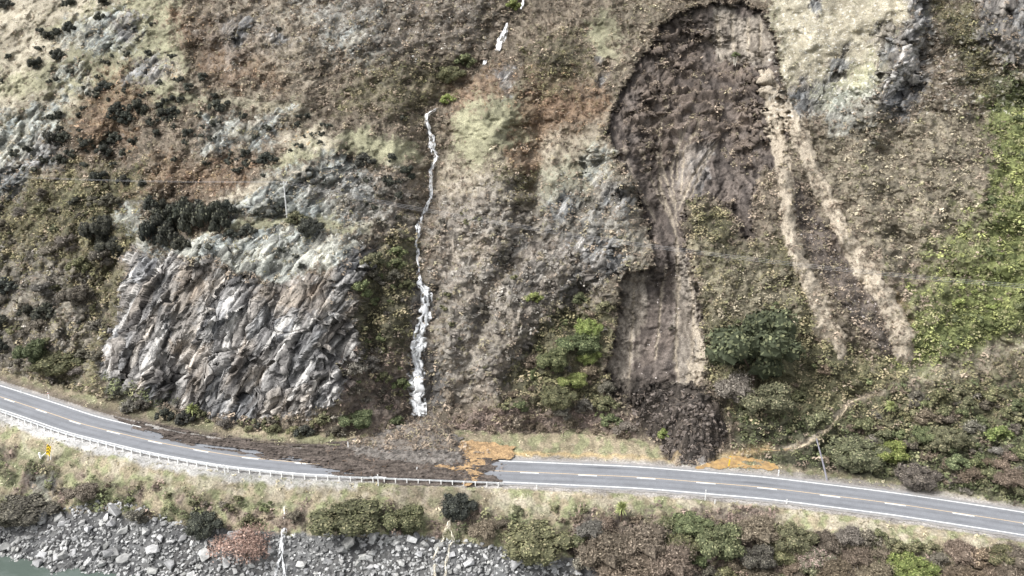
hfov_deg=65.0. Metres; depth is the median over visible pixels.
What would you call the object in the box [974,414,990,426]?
shrub
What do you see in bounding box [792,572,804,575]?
shrub
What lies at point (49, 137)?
shrub
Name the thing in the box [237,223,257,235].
shrub
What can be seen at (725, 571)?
shrub
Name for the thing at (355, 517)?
shrub
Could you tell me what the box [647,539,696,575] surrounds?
shrub
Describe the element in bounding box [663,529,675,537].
shrub
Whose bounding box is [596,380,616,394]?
shrub
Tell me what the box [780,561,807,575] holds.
shrub
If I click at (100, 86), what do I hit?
shrub
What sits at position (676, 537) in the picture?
shrub
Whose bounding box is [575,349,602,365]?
shrub
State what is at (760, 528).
shrub
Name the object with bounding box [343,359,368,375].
shrub
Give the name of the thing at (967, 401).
shrub
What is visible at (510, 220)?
bracken
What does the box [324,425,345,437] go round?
shrub
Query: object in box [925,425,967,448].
shrub
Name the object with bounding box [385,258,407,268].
shrub
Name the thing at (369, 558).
boulder
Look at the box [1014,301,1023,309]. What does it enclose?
shrub
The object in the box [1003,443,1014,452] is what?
shrub
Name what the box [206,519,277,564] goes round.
shrub
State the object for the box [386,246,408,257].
shrub
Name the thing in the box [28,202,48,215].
shrub
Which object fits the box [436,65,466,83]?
shrub
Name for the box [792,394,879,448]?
dirt track
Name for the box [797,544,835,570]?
shrub
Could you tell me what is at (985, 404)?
shrub
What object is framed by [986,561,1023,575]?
shrub
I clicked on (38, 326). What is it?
shrub
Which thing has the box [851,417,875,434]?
shrub
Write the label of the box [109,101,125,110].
shrub
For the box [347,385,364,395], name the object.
shrub
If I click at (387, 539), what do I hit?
boulder
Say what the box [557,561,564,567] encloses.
boulder
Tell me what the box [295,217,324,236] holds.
shrub
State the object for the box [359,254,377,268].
shrub
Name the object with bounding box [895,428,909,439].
shrub
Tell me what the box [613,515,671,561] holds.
shrub
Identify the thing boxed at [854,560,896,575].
shrub
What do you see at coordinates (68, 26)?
shrub
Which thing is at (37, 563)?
boulder
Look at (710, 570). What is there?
shrub
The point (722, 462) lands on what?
orange silt
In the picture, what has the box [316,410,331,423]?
shrub
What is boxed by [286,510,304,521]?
shrub
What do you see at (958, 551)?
shrub
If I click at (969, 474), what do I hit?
shrub
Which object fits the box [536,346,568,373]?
shrub
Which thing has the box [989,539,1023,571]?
shrub
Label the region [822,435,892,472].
shrub
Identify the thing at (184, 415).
shrub
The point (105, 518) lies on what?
boulder
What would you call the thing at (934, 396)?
shrub
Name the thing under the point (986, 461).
shrub
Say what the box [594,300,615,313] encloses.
shrub
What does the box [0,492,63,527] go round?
shrub
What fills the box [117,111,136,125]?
shrub
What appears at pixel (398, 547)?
boulder
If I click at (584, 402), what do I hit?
shrub
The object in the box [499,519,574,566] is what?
shrub
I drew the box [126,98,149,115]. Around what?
shrub
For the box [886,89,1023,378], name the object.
fern cover
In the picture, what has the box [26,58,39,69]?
shrub
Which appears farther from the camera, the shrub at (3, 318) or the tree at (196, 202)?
the shrub at (3, 318)
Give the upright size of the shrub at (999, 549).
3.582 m
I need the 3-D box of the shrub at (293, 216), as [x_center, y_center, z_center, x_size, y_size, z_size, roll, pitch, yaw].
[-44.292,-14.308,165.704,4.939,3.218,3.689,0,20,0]
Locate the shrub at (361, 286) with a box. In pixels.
[351,279,372,298]
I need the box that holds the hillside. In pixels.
[0,0,1023,503]
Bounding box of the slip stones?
[328,411,502,476]
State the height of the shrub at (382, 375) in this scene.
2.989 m
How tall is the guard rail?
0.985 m
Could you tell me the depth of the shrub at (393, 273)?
160.21 m
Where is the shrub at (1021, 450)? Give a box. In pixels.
[1012,442,1023,458]
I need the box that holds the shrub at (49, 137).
[43,131,62,145]
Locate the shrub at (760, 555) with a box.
[736,543,777,570]
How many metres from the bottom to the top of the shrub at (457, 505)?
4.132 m
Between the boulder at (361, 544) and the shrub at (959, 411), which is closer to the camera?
the boulder at (361, 544)
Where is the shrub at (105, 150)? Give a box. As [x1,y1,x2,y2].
[93,144,112,156]
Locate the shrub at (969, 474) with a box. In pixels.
[956,465,986,483]
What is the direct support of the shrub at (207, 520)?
on the verge
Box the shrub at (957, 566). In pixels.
[942,563,972,574]
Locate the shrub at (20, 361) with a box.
[8,358,25,368]
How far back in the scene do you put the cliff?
156.26 m
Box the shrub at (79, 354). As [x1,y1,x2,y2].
[73,346,89,357]
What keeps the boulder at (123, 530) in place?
on the lakeshore
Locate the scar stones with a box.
[612,201,898,392]
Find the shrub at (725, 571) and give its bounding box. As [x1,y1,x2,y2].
[713,565,737,575]
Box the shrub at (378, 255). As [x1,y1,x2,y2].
[368,251,385,264]
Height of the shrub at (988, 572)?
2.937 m
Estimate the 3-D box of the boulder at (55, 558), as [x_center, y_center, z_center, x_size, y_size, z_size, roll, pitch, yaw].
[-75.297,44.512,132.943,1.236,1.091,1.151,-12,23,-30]
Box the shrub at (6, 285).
[0,275,17,294]
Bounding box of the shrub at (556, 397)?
[539,384,578,410]
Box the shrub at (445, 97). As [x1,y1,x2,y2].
[439,93,457,103]
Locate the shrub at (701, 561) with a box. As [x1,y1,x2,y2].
[690,555,708,568]
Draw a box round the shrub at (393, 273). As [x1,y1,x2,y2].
[386,269,404,280]
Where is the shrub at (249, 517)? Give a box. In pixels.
[240,513,258,526]
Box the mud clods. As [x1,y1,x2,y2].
[631,389,727,465]
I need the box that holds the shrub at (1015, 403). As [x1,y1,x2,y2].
[1005,399,1023,411]
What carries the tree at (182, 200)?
on the hillside
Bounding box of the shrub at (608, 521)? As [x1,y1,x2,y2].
[599,515,617,533]
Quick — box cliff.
[95,242,380,423]
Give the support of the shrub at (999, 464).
on the hillside
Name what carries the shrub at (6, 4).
on the hillside
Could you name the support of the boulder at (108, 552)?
on the lakeshore
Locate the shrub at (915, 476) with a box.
[891,462,943,491]
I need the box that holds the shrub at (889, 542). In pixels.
[884,537,896,548]
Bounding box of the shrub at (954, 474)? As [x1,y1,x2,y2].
[950,472,963,483]
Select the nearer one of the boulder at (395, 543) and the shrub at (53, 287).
the boulder at (395, 543)
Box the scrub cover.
[0,0,1023,575]
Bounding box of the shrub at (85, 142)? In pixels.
[81,134,107,148]
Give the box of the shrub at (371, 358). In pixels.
[362,355,379,364]
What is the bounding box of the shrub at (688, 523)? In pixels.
[670,510,714,536]
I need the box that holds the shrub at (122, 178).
[115,174,130,185]
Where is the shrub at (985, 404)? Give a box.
[979,399,999,410]
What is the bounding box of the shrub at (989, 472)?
[979,466,995,477]
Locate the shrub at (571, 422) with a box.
[561,416,579,428]
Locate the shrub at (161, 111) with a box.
[156,107,173,117]
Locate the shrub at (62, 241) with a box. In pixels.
[53,232,78,253]
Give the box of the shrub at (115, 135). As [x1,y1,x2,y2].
[106,131,122,143]
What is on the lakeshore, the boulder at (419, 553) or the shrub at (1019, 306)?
the boulder at (419, 553)
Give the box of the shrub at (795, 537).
[773,521,819,554]
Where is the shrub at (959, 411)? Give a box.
[954,407,970,417]
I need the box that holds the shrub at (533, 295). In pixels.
[525,292,544,302]
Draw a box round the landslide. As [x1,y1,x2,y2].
[345,0,916,463]
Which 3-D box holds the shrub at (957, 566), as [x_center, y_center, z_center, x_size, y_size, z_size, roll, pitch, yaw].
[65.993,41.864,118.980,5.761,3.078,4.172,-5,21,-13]
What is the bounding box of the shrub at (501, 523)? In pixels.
[494,519,509,529]
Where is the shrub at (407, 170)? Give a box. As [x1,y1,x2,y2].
[399,165,415,179]
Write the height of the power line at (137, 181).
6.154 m
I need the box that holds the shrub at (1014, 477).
[986,464,1023,489]
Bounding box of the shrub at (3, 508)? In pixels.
[0,502,17,527]
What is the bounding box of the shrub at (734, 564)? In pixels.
[719,558,744,570]
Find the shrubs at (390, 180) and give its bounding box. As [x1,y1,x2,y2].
[0,0,1023,538]
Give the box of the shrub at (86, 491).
[60,479,103,501]
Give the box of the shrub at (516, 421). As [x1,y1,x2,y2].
[507,415,526,428]
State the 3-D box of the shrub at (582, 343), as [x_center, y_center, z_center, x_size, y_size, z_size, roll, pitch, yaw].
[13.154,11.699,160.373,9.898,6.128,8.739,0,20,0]
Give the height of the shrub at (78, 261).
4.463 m
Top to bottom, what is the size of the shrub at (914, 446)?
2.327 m
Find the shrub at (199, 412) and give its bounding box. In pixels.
[188,405,206,419]
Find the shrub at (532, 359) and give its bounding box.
[520,352,538,368]
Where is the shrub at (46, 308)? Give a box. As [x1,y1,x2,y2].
[29,301,55,320]
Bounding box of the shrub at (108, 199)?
[97,192,120,208]
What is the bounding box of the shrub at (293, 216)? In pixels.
[284,210,308,224]
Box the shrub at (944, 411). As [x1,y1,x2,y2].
[936,408,948,416]
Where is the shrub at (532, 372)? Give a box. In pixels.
[529,369,537,381]
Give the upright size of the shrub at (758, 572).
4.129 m
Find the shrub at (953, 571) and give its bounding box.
[942,564,1001,575]
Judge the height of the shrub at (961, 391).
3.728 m
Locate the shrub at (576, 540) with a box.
[572,534,586,550]
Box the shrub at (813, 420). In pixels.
[806,411,833,429]
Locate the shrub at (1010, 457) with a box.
[997,448,1021,463]
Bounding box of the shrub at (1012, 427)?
[1007,423,1022,434]
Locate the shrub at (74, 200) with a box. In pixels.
[68,196,84,205]
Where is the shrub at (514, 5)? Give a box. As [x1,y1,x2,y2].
[505,0,521,10]
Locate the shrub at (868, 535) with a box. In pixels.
[860,527,882,547]
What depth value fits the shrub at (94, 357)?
164.46 m
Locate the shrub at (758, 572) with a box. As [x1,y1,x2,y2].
[739,567,791,575]
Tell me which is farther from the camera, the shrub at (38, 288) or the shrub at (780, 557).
the shrub at (38, 288)
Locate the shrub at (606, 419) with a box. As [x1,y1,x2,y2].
[601,413,623,426]
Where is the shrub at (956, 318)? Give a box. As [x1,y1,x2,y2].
[951,314,961,323]
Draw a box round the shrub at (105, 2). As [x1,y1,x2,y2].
[97,0,109,5]
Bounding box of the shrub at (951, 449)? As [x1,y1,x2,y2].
[947,444,956,453]
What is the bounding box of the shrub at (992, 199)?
[985,195,1001,204]
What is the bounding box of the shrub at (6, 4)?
[0,0,15,8]
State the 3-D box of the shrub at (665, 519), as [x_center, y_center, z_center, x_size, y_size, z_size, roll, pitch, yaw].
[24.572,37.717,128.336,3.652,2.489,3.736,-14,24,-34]
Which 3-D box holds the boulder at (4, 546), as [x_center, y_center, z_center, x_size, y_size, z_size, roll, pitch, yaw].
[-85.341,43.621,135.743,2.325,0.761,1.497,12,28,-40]
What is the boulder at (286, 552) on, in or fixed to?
on the lakeshore
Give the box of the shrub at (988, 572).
[974,560,1000,575]
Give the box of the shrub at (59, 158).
[50,154,67,164]
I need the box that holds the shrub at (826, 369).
[817,364,831,374]
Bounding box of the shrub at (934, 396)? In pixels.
[927,388,953,404]
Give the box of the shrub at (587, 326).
[573,318,603,338]
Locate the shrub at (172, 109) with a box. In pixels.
[166,105,180,116]
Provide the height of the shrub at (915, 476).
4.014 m
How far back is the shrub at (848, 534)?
123.31 m
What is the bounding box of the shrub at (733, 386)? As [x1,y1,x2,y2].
[711,368,757,407]
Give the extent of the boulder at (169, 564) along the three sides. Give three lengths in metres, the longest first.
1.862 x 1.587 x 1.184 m
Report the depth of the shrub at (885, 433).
143.08 m
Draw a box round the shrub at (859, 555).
[838,543,874,567]
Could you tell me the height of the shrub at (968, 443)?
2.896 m
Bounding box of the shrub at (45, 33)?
[42,30,54,39]
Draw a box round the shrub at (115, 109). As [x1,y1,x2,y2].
[105,104,123,120]
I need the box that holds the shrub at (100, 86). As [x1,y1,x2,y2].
[94,80,110,91]
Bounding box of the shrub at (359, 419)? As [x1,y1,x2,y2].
[338,409,373,429]
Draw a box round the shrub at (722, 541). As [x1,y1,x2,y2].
[693,521,746,562]
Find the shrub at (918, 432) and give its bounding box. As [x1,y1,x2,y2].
[909,425,935,444]
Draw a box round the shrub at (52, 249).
[36,244,63,257]
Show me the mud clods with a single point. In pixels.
(684, 412)
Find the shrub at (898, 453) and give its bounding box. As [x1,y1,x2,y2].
[873,439,910,464]
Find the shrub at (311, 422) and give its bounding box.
[309,417,326,426]
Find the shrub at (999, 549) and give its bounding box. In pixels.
[986,543,1014,564]
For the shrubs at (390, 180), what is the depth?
162.41 m
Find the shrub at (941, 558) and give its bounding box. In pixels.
[928,551,951,565]
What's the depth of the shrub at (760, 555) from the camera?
121.04 m
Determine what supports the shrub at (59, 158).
on the hillside
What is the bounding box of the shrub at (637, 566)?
[593,549,664,575]
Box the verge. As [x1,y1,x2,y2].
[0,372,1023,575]
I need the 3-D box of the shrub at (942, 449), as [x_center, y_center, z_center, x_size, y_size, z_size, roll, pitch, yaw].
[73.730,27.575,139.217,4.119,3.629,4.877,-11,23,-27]
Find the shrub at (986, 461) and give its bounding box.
[981,457,993,468]
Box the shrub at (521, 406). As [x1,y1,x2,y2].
[512,401,528,411]
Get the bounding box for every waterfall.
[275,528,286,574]
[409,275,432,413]
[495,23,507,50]
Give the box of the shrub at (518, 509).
[511,504,523,516]
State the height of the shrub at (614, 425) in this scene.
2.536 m
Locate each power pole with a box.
[281,181,286,217]
[816,438,827,480]
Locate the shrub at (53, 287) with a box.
[46,284,61,292]
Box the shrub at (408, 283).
[398,280,415,289]
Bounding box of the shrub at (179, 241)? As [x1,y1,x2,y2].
[171,235,190,250]
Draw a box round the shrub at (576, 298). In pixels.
[572,292,590,304]
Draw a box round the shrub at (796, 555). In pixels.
[793,553,809,562]
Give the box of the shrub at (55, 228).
[48,224,58,232]
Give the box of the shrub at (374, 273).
[367,270,381,280]
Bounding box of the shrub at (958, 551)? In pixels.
[941,536,980,567]
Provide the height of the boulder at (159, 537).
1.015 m
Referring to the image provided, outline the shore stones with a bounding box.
[0,500,580,575]
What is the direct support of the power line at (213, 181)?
attached to the power pole at (285, 197)
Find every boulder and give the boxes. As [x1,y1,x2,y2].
[0,542,9,550]
[14,538,21,543]
[25,535,33,539]
[32,558,43,567]
[36,551,46,557]
[37,510,47,524]
[53,552,60,560]
[54,512,65,522]
[57,521,64,525]
[57,550,68,559]
[69,548,76,556]
[78,519,85,524]
[83,559,91,565]
[84,525,92,532]
[91,549,97,556]
[98,560,106,566]
[103,513,107,521]
[103,541,109,549]
[103,548,120,556]
[106,519,115,526]
[108,504,121,516]
[111,547,118,559]
[116,527,127,533]
[116,553,130,562]
[142,527,150,534]
[145,544,159,553]
[147,567,157,573]
[156,534,162,541]
[164,560,174,569]
[178,533,186,542]
[186,571,194,575]
[189,540,194,546]
[199,548,209,561]
[222,556,230,567]
[227,531,239,539]
[232,568,238,573]
[267,545,275,554]
[270,570,278,575]
[283,549,289,554]
[296,561,306,568]
[322,558,331,563]
[335,545,348,552]
[343,536,354,549]
[355,560,361,566]
[359,542,367,546]
[359,554,365,559]
[364,554,372,561]
[367,564,373,569]
[368,532,378,543]
[374,564,380,569]
[384,536,393,543]
[391,539,400,545]
[395,545,401,551]
[397,559,404,566]
[406,535,416,542]
[413,531,419,539]
[415,551,422,556]
[421,540,428,546]
[430,566,440,572]
[435,556,440,563]
[437,542,445,547]
[448,551,455,557]
[463,559,473,566]
[511,560,522,569]
[549,562,558,568]
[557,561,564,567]
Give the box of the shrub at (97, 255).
[87,249,113,266]
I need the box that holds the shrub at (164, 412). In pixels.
[154,407,175,421]
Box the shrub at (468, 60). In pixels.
[454,53,476,68]
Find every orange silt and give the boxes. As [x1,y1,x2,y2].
[435,440,515,485]
[695,456,777,469]
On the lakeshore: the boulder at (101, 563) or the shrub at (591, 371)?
the boulder at (101, 563)
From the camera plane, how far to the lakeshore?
130.04 m
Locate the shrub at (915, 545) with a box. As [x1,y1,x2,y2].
[909,540,926,552]
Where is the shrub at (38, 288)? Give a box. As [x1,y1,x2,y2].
[29,281,54,296]
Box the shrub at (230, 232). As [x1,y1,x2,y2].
[222,228,237,239]
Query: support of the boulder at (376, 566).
on the lakeshore
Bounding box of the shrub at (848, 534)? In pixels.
[829,522,865,545]
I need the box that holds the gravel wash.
[341,425,463,465]
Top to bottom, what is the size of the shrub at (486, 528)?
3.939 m
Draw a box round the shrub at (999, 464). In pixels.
[990,457,1012,469]
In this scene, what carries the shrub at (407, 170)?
on the hillside
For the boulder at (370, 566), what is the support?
on the lakeshore
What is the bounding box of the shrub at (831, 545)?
[815,528,847,555]
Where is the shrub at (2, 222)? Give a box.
[0,219,10,232]
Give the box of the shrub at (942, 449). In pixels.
[923,438,949,455]
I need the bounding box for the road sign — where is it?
[38,444,51,459]
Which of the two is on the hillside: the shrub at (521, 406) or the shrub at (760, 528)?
the shrub at (521, 406)
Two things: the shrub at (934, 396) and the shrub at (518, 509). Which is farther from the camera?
the shrub at (934, 396)
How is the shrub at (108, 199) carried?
on the hillside
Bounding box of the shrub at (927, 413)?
[911,406,942,426]
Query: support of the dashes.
on the road
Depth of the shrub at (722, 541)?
122.54 m
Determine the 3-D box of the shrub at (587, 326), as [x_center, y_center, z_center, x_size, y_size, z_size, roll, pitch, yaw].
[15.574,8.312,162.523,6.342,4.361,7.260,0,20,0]
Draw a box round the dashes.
[5,399,1023,523]
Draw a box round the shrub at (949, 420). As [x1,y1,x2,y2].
[941,414,956,426]
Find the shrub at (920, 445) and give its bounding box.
[917,439,924,449]
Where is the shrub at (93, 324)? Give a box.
[88,318,105,331]
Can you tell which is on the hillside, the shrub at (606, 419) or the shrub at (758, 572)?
the shrub at (606, 419)
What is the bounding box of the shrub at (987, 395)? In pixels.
[982,386,1010,401]
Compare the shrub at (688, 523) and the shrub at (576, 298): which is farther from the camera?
the shrub at (576, 298)
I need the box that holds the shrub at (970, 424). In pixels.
[960,416,986,434]
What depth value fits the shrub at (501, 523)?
129.39 m
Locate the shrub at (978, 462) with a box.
[965,457,986,468]
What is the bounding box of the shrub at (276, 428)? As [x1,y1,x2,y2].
[266,424,282,433]
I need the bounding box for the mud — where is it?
[114,416,502,486]
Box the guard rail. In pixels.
[0,411,503,486]
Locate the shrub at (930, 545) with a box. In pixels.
[924,540,942,554]
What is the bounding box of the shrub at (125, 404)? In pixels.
[116,396,139,412]
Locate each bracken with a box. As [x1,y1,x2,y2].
[0,0,990,330]
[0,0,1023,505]
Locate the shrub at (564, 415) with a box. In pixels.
[553,407,572,420]
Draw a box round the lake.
[0,555,135,575]
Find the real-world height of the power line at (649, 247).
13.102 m
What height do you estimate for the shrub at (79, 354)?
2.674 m
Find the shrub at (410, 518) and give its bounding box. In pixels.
[382,503,426,533]
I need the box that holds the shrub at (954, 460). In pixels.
[944,452,971,469]
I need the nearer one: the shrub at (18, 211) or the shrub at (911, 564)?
the shrub at (911, 564)
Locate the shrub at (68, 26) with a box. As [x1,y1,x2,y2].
[61,21,76,33]
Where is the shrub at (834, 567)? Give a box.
[809,553,864,575]
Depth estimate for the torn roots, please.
145.68 m
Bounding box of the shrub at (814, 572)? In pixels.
[798,567,820,575]
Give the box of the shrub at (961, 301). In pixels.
[952,297,965,306]
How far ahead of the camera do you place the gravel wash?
144.85 m
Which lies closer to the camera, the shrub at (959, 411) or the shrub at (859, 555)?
the shrub at (859, 555)
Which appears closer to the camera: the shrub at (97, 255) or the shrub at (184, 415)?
the shrub at (184, 415)
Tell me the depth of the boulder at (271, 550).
128.83 m
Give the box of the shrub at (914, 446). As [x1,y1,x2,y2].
[904,440,920,451]
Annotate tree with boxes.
[77,214,114,241]
[93,236,123,259]
[137,221,156,245]
[142,195,159,209]
[144,212,171,233]
[151,206,177,230]
[155,221,179,246]
[156,198,166,209]
[163,202,174,220]
[166,203,182,230]
[175,196,188,207]
[177,201,203,234]
[185,403,198,416]
[186,198,201,227]
[194,202,216,231]
[209,207,230,232]
[210,199,228,218]
[221,199,237,217]
[615,500,627,521]
[883,400,895,417]
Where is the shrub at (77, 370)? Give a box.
[68,365,84,376]
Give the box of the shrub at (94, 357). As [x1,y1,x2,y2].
[85,350,102,361]
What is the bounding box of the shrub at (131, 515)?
[124,507,149,523]
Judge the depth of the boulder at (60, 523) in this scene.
136.10 m
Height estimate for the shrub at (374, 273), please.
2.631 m
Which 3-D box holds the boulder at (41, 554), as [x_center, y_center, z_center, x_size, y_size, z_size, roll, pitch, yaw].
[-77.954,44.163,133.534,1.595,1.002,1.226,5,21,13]
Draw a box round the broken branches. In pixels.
[327,406,506,476]
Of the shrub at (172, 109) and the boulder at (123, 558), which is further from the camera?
the shrub at (172, 109)
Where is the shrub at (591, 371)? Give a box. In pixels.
[574,365,602,379]
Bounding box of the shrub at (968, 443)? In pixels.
[956,439,976,451]
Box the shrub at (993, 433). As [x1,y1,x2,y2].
[984,425,1015,443]
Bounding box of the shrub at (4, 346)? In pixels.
[0,338,9,352]
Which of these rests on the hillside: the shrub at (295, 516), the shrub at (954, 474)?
the shrub at (954, 474)
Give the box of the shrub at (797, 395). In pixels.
[790,390,808,400]
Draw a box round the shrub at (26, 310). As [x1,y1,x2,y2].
[16,304,34,318]
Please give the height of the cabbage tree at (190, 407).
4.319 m
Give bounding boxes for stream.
[415,108,438,272]
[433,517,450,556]
[444,526,454,575]
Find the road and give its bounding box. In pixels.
[0,383,1023,538]
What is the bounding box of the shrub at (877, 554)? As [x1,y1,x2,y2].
[869,547,886,561]
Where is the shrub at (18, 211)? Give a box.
[9,206,26,218]
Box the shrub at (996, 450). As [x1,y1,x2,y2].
[987,445,1004,456]
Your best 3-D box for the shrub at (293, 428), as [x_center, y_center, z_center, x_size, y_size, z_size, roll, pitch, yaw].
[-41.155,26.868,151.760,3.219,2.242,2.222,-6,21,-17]
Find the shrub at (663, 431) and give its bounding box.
[657,428,668,438]
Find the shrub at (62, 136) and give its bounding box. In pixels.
[55,131,72,143]
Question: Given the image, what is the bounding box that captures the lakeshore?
[0,509,598,575]
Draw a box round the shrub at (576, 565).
[571,556,589,572]
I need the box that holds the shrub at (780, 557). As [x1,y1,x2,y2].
[765,542,798,565]
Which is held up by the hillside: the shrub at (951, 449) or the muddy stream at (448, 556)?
the shrub at (951, 449)
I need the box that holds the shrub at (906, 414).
[898,412,912,421]
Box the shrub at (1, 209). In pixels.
[0,204,5,215]
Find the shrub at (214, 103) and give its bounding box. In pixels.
[207,99,225,111]
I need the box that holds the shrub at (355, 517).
[306,496,385,537]
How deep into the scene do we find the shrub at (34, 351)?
171.58 m
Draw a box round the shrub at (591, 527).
[573,517,605,539]
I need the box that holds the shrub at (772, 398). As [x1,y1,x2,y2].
[737,382,796,415]
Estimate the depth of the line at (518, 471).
139.26 m
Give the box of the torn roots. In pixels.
[635,389,726,460]
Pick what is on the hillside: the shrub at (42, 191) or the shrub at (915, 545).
the shrub at (42, 191)
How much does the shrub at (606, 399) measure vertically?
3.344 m
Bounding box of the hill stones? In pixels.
[193,6,907,268]
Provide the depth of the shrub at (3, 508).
137.03 m
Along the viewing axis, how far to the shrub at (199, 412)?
156.36 m
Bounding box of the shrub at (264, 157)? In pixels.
[255,151,279,164]
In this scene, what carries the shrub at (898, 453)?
on the hillside
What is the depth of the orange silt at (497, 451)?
144.93 m
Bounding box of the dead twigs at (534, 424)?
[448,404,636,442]
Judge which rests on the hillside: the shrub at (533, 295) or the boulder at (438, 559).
the shrub at (533, 295)
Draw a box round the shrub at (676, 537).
[664,531,701,561]
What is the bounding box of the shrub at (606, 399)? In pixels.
[597,395,620,411]
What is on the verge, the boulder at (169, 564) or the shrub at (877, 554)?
the shrub at (877, 554)
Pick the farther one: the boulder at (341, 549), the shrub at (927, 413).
the shrub at (927, 413)
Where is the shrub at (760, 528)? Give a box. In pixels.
[730,511,782,546]
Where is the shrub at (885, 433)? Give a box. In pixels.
[874,429,892,439]
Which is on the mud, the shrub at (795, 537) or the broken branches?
the broken branches
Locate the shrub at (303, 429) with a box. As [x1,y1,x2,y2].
[293,424,315,436]
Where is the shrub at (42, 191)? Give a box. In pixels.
[35,188,48,198]
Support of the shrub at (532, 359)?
on the hillside
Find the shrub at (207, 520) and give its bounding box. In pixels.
[182,511,224,540]
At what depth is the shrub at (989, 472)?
133.52 m
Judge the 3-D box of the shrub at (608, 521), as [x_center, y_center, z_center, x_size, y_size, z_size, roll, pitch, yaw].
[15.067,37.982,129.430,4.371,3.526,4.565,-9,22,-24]
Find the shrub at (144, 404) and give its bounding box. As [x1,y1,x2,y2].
[127,399,150,410]
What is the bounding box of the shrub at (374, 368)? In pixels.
[365,363,380,373]
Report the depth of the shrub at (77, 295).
173.49 m
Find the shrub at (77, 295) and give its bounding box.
[54,284,91,306]
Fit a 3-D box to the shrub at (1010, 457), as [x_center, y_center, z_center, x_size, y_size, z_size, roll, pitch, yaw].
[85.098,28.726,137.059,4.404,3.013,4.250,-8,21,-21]
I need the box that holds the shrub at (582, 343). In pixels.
[553,331,602,355]
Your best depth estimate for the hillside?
178.89 m
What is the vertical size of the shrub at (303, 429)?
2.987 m
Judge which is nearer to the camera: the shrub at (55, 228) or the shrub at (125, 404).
the shrub at (125, 404)
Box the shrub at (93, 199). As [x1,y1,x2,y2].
[85,195,99,206]
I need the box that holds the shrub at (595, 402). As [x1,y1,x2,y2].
[591,396,607,406]
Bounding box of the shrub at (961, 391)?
[947,383,972,401]
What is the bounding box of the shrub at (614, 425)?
[607,421,618,429]
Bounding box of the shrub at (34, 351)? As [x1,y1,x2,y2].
[11,338,47,363]
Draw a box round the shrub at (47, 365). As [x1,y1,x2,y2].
[24,349,85,375]
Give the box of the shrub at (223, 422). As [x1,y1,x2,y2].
[214,418,233,428]
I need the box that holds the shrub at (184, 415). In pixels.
[173,409,195,424]
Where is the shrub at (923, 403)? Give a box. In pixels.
[917,401,928,409]
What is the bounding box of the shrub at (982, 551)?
[967,541,1002,571]
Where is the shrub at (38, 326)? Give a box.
[24,317,50,333]
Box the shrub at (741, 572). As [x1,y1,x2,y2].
[734,567,746,575]
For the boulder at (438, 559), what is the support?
on the lakeshore
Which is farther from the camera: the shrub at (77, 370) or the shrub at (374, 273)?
the shrub at (77, 370)
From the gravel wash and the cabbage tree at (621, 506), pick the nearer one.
the cabbage tree at (621, 506)
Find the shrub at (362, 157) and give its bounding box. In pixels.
[353,152,376,166]
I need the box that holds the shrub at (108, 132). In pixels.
[103,130,113,142]
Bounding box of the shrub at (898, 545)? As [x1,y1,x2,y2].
[891,540,911,552]
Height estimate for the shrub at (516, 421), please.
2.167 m
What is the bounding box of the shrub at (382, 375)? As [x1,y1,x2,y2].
[375,371,393,383]
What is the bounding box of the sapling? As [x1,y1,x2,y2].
[731,52,740,65]
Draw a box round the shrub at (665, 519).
[653,515,675,530]
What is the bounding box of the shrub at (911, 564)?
[886,550,941,575]
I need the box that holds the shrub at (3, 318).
[0,314,8,327]
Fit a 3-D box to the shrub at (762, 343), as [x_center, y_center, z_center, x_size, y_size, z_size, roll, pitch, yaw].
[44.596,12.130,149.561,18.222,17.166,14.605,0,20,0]
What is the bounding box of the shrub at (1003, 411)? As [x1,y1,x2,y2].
[999,406,1018,418]
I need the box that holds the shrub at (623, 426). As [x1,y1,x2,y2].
[610,420,639,434]
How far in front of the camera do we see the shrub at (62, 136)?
200.59 m
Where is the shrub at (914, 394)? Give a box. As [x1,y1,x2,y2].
[907,389,925,401]
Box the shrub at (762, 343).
[700,306,805,384]
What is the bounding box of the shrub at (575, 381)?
[557,372,587,390]
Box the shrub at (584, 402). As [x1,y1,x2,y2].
[577,394,593,411]
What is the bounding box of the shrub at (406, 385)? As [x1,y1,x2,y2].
[391,378,410,389]
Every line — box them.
[0,176,250,182]
[0,385,1023,512]
[0,409,1022,534]
[1,175,259,181]
[2,397,1020,522]
[286,184,1019,287]
[287,181,1023,284]
[289,183,1015,285]
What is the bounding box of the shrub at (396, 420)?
[389,416,405,424]
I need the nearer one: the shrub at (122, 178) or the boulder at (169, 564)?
the boulder at (169, 564)
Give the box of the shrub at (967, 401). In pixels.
[956,396,978,410]
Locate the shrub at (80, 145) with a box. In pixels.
[78,141,88,152]
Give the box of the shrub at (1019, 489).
[1007,476,1023,496]
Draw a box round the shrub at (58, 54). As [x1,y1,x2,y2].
[50,48,65,60]
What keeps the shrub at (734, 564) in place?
on the verge
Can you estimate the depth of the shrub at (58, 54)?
220.13 m
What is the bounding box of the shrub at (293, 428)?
[285,425,298,434]
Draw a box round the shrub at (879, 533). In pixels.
[872,527,888,541]
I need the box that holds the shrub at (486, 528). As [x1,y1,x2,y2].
[467,518,497,540]
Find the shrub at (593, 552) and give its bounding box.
[572,525,632,572]
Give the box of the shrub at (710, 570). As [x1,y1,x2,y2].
[701,564,720,575]
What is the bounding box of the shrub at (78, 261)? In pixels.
[64,257,92,272]
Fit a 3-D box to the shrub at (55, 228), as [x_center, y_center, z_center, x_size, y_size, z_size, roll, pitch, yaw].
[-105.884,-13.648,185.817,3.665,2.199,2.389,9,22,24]
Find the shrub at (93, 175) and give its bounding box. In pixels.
[88,170,109,184]
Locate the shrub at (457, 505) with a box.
[439,492,477,521]

